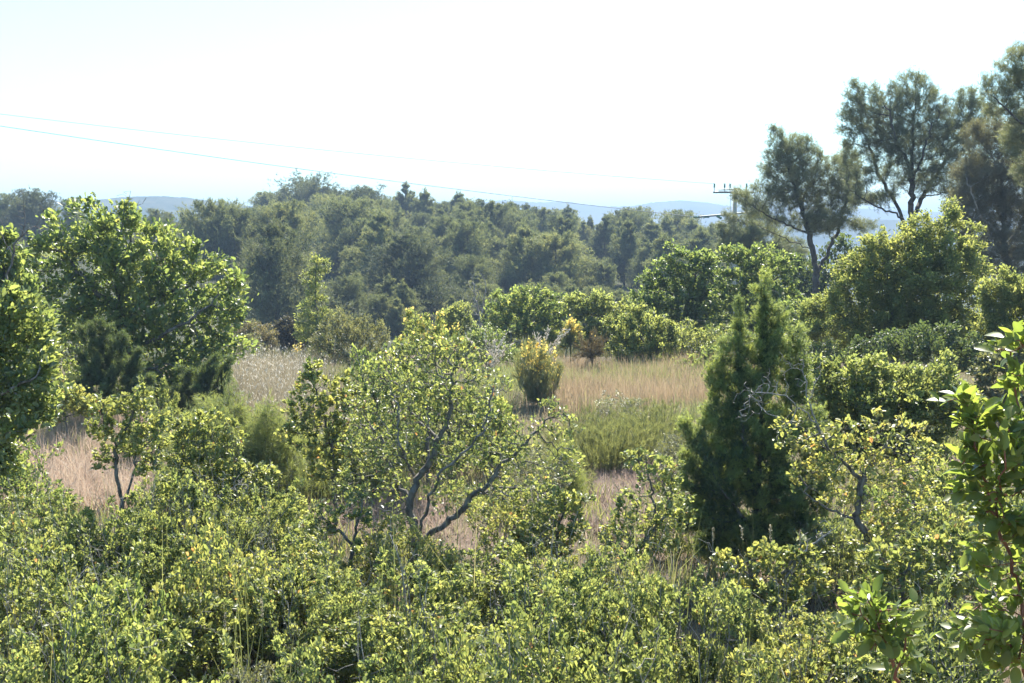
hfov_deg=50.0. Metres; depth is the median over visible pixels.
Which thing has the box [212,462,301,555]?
wild bush
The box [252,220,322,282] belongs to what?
pine tree
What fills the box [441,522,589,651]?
scrub oak
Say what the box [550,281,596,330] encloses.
pine tree
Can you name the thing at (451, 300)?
pine tree
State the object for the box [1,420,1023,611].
herbs
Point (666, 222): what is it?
pine tree
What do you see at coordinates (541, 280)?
pine tree
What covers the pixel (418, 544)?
scrub oak
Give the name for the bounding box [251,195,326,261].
pine tree
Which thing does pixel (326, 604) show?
scrub oak
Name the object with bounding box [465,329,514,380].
plume grass
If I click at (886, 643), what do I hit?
broadleaf sapling
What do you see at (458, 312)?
bush
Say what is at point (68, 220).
pine tree
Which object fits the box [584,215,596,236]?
pine tree
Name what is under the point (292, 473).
wild bush
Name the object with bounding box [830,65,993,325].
pine tree
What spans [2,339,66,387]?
wild bush
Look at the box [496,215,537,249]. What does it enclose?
pine tree
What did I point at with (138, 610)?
wild bush
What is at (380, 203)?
pine tree
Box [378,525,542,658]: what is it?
scrub oak
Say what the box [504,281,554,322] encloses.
pine tree
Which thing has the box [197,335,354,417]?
oat spikelets
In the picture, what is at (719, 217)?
utility pole
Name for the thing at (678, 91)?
sky
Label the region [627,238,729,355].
oak tree
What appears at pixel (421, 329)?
oak tree
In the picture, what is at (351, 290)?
pine tree
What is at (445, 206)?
pine tree
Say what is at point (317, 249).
pine tree
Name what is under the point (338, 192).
pine tree
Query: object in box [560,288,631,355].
oak tree
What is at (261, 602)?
grass stalk
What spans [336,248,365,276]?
pine tree
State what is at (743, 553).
grass stalk
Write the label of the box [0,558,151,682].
scrub oak
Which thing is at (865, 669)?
scrub oak
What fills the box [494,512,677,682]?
scrub oak
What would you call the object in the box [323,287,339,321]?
pine tree
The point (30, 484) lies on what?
wild bush
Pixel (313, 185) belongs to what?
pine tree
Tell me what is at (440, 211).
pine tree
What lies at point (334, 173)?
power line
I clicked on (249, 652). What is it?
tall grass
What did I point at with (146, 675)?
scrub oak
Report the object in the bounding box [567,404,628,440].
rosemary bush
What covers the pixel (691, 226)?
pine tree
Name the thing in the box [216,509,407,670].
scrub oak
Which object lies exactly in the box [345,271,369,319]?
pine tree
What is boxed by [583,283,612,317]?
pine tree
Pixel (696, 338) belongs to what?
wild bush
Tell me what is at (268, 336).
bush
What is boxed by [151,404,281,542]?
oak tree
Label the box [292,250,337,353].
slender tree
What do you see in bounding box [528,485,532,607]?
grass stalk
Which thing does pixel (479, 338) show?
wild bush
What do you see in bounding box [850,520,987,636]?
oak tree
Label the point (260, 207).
pine tree
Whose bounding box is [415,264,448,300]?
pine tree
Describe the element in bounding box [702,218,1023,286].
hill
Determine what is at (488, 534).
grass stalk
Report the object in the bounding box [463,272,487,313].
pine tree
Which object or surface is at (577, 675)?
wild bush
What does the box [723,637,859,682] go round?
wild bush
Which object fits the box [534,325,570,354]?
plume grass
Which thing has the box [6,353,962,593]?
green grass
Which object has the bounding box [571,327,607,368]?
withered broom
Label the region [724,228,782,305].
pine tree
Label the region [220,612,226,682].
grass stalk
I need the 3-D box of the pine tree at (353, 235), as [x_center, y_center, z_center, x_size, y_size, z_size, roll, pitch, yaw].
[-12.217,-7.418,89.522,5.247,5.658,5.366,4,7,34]
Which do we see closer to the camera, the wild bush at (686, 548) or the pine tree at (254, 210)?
the wild bush at (686, 548)
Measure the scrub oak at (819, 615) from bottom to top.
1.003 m
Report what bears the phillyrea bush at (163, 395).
on the ground at (470, 532)
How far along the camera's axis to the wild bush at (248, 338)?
22.79 m
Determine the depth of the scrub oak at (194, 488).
8.16 m
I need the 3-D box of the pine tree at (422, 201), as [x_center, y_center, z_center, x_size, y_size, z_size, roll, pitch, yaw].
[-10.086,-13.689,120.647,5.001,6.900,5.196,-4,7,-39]
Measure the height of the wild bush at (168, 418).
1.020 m
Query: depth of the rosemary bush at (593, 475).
12.39 m
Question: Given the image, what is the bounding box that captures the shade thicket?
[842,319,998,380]
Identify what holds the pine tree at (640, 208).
on the ground at (470, 532)
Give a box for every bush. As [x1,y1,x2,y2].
[0,435,83,532]
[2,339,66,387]
[10,373,101,441]
[17,301,93,396]
[24,563,179,682]
[117,405,174,470]
[124,438,229,541]
[140,503,299,675]
[147,377,181,425]
[150,406,220,482]
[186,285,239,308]
[191,318,268,365]
[197,391,311,507]
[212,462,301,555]
[219,642,310,682]
[233,318,279,352]
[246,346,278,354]
[246,410,349,499]
[270,312,313,351]
[307,305,394,367]
[315,402,423,492]
[349,332,449,460]
[402,347,505,479]
[406,615,528,682]
[435,299,482,351]
[442,373,524,471]
[459,321,522,369]
[465,466,569,570]
[489,445,576,515]
[540,412,611,459]
[542,461,597,487]
[554,589,692,682]
[560,415,653,473]
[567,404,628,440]
[594,390,648,418]
[599,301,684,363]
[599,411,680,463]
[609,397,686,432]
[626,400,707,455]
[643,484,705,558]
[645,429,713,491]
[659,316,717,357]
[674,345,727,369]
[694,320,758,358]
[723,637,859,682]
[772,495,896,610]
[775,291,847,364]
[804,346,987,512]
[822,315,883,366]
[855,470,967,593]
[885,468,1023,610]
[904,437,1023,542]
[952,329,1023,427]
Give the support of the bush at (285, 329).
on the ground at (470, 532)
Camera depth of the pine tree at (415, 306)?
67.06 m
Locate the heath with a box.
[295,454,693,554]
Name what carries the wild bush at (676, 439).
on the ground at (470, 532)
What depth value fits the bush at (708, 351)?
22.64 m
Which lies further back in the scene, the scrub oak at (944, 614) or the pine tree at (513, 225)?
the pine tree at (513, 225)
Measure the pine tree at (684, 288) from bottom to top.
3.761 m
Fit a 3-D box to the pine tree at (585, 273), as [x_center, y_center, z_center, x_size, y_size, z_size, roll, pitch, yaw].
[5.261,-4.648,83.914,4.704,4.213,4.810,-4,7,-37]
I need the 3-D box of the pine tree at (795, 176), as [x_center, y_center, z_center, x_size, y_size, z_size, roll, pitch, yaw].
[10.301,-3.393,38.857,5.525,8.796,2.301,0,6,0]
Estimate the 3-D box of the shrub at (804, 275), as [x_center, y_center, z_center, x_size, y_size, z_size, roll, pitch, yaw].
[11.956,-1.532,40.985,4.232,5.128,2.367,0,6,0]
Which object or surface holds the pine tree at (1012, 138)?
on the ground at (470, 532)
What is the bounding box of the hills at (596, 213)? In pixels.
[484,200,1012,225]
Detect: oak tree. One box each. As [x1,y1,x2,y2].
[0,223,59,378]
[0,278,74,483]
[5,191,259,406]
[81,374,173,566]
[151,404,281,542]
[273,356,369,536]
[294,479,373,568]
[326,327,585,604]
[386,306,467,485]
[480,282,569,351]
[508,485,596,567]
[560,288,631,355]
[598,446,697,587]
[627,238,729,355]
[707,241,806,350]
[709,520,841,636]
[733,352,944,606]
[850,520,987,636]
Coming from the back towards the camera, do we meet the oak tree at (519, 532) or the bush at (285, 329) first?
the bush at (285, 329)
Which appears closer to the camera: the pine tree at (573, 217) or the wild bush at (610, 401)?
the wild bush at (610, 401)
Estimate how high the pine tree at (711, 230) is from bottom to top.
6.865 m
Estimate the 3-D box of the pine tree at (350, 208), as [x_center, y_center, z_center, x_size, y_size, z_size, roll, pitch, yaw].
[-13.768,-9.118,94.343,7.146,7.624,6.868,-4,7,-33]
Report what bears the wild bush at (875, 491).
on the ground at (470, 532)
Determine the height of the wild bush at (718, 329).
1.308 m
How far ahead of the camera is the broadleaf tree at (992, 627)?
3.14 m
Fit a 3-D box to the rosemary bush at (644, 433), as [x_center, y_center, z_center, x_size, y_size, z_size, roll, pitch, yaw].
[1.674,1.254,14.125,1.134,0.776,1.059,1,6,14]
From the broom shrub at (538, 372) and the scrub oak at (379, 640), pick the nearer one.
the scrub oak at (379, 640)
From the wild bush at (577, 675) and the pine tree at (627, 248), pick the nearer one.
the wild bush at (577, 675)
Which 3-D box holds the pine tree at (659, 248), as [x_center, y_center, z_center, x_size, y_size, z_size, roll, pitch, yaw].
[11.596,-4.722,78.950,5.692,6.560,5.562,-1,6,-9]
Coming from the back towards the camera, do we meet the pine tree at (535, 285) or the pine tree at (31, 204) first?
the pine tree at (31, 204)
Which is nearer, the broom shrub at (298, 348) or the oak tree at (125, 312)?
the oak tree at (125, 312)
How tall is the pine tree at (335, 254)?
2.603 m
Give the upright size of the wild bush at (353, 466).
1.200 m
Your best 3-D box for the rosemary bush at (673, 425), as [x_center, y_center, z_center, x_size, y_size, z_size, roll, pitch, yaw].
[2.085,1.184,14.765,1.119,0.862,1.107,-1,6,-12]
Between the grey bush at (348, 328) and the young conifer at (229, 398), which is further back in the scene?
the grey bush at (348, 328)
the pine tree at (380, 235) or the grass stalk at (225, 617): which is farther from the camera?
the pine tree at (380, 235)
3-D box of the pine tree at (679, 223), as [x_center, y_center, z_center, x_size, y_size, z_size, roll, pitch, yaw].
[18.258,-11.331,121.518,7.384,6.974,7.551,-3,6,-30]
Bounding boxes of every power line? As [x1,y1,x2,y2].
[1,126,692,216]
[2,114,713,183]
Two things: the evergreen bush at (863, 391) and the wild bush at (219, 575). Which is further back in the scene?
the evergreen bush at (863, 391)
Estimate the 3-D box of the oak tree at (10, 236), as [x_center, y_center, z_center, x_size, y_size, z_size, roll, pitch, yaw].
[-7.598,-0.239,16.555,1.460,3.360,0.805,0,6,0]
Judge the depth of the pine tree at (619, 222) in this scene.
110.39 m
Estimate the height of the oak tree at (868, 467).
2.215 m
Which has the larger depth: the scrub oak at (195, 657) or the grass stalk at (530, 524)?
the grass stalk at (530, 524)
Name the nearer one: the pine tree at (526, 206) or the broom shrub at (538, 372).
the broom shrub at (538, 372)
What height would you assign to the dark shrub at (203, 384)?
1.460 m
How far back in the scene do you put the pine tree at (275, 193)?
147.49 m
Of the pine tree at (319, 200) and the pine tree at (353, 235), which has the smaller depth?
the pine tree at (353, 235)
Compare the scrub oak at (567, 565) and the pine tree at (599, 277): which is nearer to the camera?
the scrub oak at (567, 565)
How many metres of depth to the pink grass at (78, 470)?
13.11 m
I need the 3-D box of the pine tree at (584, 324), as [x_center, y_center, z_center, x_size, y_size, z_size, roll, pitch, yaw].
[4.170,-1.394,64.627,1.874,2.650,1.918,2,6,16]
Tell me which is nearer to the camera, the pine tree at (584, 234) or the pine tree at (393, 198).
the pine tree at (584, 234)
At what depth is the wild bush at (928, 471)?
10.21 m
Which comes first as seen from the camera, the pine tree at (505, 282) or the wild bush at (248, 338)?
the wild bush at (248, 338)
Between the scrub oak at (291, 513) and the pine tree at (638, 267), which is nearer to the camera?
the scrub oak at (291, 513)
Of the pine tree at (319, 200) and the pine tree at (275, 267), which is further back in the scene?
the pine tree at (319, 200)
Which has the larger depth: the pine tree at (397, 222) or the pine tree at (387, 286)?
the pine tree at (397, 222)
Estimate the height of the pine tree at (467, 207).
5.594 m
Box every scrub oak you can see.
[0,471,165,656]
[0,480,100,682]
[0,480,101,610]
[0,523,252,682]
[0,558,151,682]
[22,548,256,682]
[43,450,210,637]
[87,492,287,674]
[118,438,282,614]
[185,452,326,582]
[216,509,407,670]
[221,531,387,682]
[223,507,354,621]
[270,580,488,682]
[310,506,546,682]
[331,495,467,620]
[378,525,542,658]
[420,545,659,682]
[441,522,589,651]
[493,531,654,679]
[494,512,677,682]
[518,517,685,661]
[568,538,793,682]
[605,619,793,682]
[686,561,845,682]
[739,567,925,682]
[778,569,934,682]
[818,554,1023,682]
[843,652,971,682]
[866,573,1022,677]
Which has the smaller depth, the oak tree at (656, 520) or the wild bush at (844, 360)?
the oak tree at (656, 520)
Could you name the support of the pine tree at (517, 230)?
on the ground at (470, 532)
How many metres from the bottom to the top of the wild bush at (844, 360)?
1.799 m
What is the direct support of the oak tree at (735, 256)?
on the ground at (470, 532)
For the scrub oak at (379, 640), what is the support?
on the ground at (470, 532)
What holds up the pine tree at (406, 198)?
on the ground at (470, 532)
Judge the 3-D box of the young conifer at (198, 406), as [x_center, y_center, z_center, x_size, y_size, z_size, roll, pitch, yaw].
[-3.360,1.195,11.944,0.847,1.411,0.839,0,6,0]
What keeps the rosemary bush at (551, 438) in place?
on the ground at (470, 532)
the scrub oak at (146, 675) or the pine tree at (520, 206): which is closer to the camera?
the scrub oak at (146, 675)
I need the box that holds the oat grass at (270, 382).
[221,342,347,436]
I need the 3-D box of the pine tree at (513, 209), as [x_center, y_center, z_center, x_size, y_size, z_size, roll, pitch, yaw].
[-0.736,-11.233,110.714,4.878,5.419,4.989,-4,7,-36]
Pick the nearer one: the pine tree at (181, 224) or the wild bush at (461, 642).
the wild bush at (461, 642)
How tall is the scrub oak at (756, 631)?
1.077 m
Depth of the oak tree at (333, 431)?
10.68 m
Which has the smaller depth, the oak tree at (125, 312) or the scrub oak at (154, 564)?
the scrub oak at (154, 564)
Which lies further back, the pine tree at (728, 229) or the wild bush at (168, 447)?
the pine tree at (728, 229)
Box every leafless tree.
[0,192,47,413]
[463,269,489,347]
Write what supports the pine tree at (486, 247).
on the ground at (470, 532)
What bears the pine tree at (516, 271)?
on the ground at (470, 532)
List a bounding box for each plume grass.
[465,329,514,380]
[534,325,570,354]
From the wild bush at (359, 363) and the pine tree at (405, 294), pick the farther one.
the pine tree at (405, 294)
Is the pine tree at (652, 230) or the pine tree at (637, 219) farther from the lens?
the pine tree at (637, 219)
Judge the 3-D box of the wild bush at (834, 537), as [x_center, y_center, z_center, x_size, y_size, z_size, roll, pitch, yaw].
[2.578,1.725,8.798,0.786,0.918,0.989,-4,7,-33]
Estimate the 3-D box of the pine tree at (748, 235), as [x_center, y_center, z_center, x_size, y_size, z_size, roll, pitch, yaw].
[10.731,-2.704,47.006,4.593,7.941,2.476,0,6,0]
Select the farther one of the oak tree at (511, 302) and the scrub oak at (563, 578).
the oak tree at (511, 302)
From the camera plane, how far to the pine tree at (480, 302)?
63.04 m
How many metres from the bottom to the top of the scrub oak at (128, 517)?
1.508 m
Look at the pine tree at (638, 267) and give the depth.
88.56 m
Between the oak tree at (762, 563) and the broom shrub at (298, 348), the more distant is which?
the broom shrub at (298, 348)
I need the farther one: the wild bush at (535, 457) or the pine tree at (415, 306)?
the pine tree at (415, 306)
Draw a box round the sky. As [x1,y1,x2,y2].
[0,0,1023,211]
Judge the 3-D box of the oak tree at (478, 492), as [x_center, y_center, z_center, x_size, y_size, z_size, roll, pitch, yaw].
[-0.441,1.056,8.695,2.069,2.330,0.740,0,6,0]
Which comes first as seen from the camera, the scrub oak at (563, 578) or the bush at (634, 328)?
the scrub oak at (563, 578)
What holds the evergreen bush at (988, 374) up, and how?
on the ground at (470, 532)
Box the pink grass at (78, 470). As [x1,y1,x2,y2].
[0,403,240,524]
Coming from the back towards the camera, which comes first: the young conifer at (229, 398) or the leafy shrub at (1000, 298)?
the leafy shrub at (1000, 298)
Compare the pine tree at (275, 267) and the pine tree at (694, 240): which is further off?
the pine tree at (694, 240)
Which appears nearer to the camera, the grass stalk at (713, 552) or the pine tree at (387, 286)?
the grass stalk at (713, 552)
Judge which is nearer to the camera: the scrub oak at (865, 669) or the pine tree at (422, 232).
the scrub oak at (865, 669)
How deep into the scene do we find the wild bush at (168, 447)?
12.38 m
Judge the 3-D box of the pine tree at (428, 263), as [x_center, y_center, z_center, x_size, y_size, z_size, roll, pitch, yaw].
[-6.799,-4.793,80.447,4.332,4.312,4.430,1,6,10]
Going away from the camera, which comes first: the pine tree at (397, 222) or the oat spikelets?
the oat spikelets
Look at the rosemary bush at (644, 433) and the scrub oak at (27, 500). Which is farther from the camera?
the rosemary bush at (644, 433)
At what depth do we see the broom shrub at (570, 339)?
24.52 m
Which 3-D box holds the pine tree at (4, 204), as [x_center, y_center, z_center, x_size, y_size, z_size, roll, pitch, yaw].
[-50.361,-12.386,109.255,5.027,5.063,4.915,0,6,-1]
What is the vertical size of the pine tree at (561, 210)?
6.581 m
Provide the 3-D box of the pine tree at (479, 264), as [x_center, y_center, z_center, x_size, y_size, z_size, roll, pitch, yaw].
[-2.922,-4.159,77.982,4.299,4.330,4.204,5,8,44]
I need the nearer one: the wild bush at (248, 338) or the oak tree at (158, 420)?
the oak tree at (158, 420)
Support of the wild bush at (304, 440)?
on the ground at (470, 532)
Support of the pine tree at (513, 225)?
on the ground at (470, 532)
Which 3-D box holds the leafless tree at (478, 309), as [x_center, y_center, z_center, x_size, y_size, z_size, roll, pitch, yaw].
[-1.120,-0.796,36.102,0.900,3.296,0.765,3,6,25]
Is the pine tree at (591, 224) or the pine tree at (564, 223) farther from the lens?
the pine tree at (591, 224)
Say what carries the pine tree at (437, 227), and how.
on the ground at (470, 532)
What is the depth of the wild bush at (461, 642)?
5.51 m
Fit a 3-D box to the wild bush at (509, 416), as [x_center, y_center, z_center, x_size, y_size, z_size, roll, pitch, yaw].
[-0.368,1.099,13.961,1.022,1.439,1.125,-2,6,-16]
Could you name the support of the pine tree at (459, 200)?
on the ground at (470, 532)
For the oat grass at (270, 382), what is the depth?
19.07 m
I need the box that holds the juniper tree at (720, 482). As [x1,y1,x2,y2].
[665,266,846,575]
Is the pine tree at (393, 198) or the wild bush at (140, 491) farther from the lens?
the pine tree at (393, 198)
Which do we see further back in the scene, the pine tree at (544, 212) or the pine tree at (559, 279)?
the pine tree at (544, 212)
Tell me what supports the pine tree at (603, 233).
on the ground at (470, 532)
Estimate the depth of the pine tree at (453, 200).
125.03 m
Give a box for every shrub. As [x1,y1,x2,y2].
[64,314,158,417]
[157,349,234,417]
[291,342,301,359]
[509,336,564,404]
[556,314,583,359]
[778,232,879,346]
[793,194,996,380]
[965,262,1023,397]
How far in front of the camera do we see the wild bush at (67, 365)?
19.56 m
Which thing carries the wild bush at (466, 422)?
on the ground at (470, 532)
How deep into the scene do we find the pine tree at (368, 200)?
111.56 m
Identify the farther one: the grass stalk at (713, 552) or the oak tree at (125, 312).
the oak tree at (125, 312)
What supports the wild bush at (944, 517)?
on the ground at (470, 532)
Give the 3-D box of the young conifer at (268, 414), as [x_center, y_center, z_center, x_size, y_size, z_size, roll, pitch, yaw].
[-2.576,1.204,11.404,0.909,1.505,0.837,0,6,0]
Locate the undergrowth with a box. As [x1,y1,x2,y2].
[0,213,1001,374]
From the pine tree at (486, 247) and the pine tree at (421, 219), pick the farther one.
the pine tree at (421, 219)
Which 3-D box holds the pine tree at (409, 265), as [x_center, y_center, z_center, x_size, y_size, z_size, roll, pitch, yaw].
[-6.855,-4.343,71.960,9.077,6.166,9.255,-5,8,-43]
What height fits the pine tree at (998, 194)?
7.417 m
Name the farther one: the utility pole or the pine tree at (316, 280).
the pine tree at (316, 280)
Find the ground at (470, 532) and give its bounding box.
[0,224,1023,682]
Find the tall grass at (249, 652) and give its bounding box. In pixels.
[0,444,994,682]
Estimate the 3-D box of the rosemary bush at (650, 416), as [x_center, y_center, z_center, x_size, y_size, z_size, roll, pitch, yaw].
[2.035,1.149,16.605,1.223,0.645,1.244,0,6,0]
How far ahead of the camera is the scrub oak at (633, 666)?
5.49 m
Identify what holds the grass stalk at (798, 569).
on the ground at (470, 532)
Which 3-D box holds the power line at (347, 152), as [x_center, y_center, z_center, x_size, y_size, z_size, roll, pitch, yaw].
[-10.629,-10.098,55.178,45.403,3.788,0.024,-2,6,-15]
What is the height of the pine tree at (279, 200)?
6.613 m
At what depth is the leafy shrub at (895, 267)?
19.71 m
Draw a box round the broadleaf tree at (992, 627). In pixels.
[927,320,1023,682]
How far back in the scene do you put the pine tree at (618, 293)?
61.69 m
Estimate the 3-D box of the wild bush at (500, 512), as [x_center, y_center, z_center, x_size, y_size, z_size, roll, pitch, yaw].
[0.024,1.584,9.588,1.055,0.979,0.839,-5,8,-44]
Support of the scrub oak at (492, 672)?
on the ground at (470, 532)
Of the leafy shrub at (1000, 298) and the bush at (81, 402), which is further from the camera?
the leafy shrub at (1000, 298)
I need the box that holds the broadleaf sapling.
[831,571,939,682]
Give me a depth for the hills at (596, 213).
1656.39 m
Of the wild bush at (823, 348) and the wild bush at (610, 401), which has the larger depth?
the wild bush at (823, 348)
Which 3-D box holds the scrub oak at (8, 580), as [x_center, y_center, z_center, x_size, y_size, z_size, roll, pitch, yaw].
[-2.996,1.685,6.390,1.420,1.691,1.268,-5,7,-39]
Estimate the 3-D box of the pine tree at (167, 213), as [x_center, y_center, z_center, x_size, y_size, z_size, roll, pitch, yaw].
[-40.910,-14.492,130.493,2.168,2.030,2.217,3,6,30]
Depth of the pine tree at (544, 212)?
121.82 m
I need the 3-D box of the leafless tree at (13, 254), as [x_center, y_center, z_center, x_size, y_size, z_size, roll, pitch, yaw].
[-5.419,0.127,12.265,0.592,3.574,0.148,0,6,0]
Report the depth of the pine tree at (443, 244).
87.86 m
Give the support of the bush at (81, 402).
on the ground at (470, 532)
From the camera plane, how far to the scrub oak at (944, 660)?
6.02 m
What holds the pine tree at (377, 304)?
on the ground at (470, 532)
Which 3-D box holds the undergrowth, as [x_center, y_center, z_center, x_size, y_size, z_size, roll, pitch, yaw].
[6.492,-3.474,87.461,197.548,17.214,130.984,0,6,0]
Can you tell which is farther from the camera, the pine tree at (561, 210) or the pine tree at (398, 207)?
the pine tree at (561, 210)
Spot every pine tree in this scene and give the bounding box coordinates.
[0,185,61,240]
[0,192,28,230]
[55,196,85,239]
[145,207,168,239]
[161,211,175,223]
[170,212,204,266]
[171,196,262,286]
[188,217,375,346]
[200,200,272,290]
[244,208,259,237]
[247,189,277,205]
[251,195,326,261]
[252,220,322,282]
[253,193,274,214]
[255,203,275,239]
[267,170,340,210]
[269,190,292,200]
[272,187,293,209]
[282,254,329,317]
[303,192,347,246]
[306,192,392,262]
[312,220,334,258]
[321,187,351,197]
[323,217,363,259]
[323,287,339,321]
[327,275,373,319]
[328,249,342,277]
[330,217,375,260]
[334,181,393,202]
[336,207,399,287]
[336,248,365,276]
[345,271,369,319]
[349,229,474,317]
[363,192,383,211]
[364,274,397,319]
[364,293,393,333]
[371,198,396,211]
[380,208,414,240]
[382,297,412,335]
[388,196,409,214]
[390,279,425,329]
[391,200,404,219]
[393,180,417,222]
[393,220,410,241]
[395,222,442,252]
[397,252,447,280]
[403,186,437,226]
[408,210,433,227]
[413,296,421,325]
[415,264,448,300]
[425,212,459,261]
[431,207,447,243]
[433,202,452,217]
[436,215,499,282]
[437,294,456,316]
[438,235,460,289]
[443,253,499,303]
[447,191,468,215]
[449,196,473,219]
[452,201,481,217]
[452,208,479,222]
[461,282,503,314]
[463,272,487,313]
[465,197,484,207]
[470,199,517,252]
[470,233,492,268]
[470,295,500,332]
[480,218,506,270]
[489,202,533,221]
[489,218,560,295]
[494,273,513,294]
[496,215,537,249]
[499,215,540,251]
[501,205,523,247]
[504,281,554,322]
[509,227,599,289]
[511,221,530,260]
[521,202,538,219]
[527,206,558,246]
[538,269,568,286]
[539,214,580,254]
[541,282,565,316]
[542,271,578,291]
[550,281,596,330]
[553,208,583,223]
[554,213,580,228]
[557,284,569,293]
[559,203,581,234]
[561,255,600,290]
[571,296,590,331]
[576,220,594,254]
[582,214,618,261]
[582,261,623,297]
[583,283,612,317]
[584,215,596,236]
[595,285,633,334]
[598,217,642,285]
[602,208,649,236]
[610,206,658,223]
[615,217,628,251]
[623,238,656,290]
[636,217,669,253]
[636,231,696,296]
[645,208,706,239]
[659,213,680,243]
[662,277,700,304]
[673,218,698,243]
[680,222,728,291]
[680,222,729,263]
[708,220,744,266]
[713,185,810,305]
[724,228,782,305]
[727,121,880,347]
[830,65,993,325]
[936,107,1023,310]
[974,30,1023,187]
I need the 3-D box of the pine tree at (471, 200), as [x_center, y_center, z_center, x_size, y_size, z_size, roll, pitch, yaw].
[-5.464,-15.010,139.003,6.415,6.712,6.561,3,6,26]
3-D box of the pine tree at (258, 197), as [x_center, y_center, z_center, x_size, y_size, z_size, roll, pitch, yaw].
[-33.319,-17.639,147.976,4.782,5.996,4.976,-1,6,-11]
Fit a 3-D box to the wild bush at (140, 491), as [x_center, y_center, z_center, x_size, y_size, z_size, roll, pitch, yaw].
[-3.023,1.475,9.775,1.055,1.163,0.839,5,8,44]
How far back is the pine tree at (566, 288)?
69.39 m
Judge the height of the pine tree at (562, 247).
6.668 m
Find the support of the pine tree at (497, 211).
on the ground at (470, 532)
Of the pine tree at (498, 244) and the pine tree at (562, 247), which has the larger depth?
the pine tree at (498, 244)
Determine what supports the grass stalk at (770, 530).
on the ground at (470, 532)
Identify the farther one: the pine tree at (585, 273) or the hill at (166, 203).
the hill at (166, 203)
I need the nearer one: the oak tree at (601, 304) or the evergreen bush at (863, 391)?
the evergreen bush at (863, 391)
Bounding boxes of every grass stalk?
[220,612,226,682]
[260,597,263,680]
[486,483,491,611]
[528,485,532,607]
[710,528,713,646]
[739,525,745,641]
[768,524,771,635]
[795,531,800,639]
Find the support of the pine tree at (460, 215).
on the ground at (470, 532)
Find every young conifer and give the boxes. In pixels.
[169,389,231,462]
[184,372,264,506]
[228,386,304,500]
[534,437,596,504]
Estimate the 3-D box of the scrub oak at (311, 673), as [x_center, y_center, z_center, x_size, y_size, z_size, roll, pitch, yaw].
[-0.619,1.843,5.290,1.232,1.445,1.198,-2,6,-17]
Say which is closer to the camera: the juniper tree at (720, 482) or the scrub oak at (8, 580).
the scrub oak at (8, 580)
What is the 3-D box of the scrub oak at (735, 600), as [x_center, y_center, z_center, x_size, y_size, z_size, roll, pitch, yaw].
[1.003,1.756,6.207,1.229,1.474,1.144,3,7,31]
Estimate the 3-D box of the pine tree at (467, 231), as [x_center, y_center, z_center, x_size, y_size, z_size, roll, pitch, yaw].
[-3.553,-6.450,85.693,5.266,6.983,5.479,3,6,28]
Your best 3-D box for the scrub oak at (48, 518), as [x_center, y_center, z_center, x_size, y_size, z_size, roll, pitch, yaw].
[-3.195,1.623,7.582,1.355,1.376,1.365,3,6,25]
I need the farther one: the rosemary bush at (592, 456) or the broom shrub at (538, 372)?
the broom shrub at (538, 372)
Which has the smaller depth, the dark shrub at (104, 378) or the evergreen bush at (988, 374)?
the evergreen bush at (988, 374)
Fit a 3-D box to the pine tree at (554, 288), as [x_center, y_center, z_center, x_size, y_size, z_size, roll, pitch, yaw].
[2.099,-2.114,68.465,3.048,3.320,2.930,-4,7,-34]
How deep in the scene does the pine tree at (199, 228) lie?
82.42 m
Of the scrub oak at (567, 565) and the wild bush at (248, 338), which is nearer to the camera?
the scrub oak at (567, 565)
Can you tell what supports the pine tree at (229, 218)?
on the ground at (470, 532)
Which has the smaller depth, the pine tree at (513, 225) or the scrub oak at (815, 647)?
the scrub oak at (815, 647)
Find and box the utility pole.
[693,183,752,314]
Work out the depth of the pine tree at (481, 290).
69.83 m
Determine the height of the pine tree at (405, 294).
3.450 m
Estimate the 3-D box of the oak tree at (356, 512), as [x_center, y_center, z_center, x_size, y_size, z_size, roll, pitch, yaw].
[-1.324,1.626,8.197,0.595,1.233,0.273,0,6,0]
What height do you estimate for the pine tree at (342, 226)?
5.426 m
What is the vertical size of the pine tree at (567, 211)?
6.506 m
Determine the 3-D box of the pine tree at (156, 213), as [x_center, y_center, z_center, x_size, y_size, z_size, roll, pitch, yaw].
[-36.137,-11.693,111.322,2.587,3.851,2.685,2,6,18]
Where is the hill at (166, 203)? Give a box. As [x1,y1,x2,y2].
[43,196,252,221]
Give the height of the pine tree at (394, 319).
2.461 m
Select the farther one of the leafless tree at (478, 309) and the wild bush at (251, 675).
the leafless tree at (478, 309)
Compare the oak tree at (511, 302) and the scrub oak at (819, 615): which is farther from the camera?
the oak tree at (511, 302)

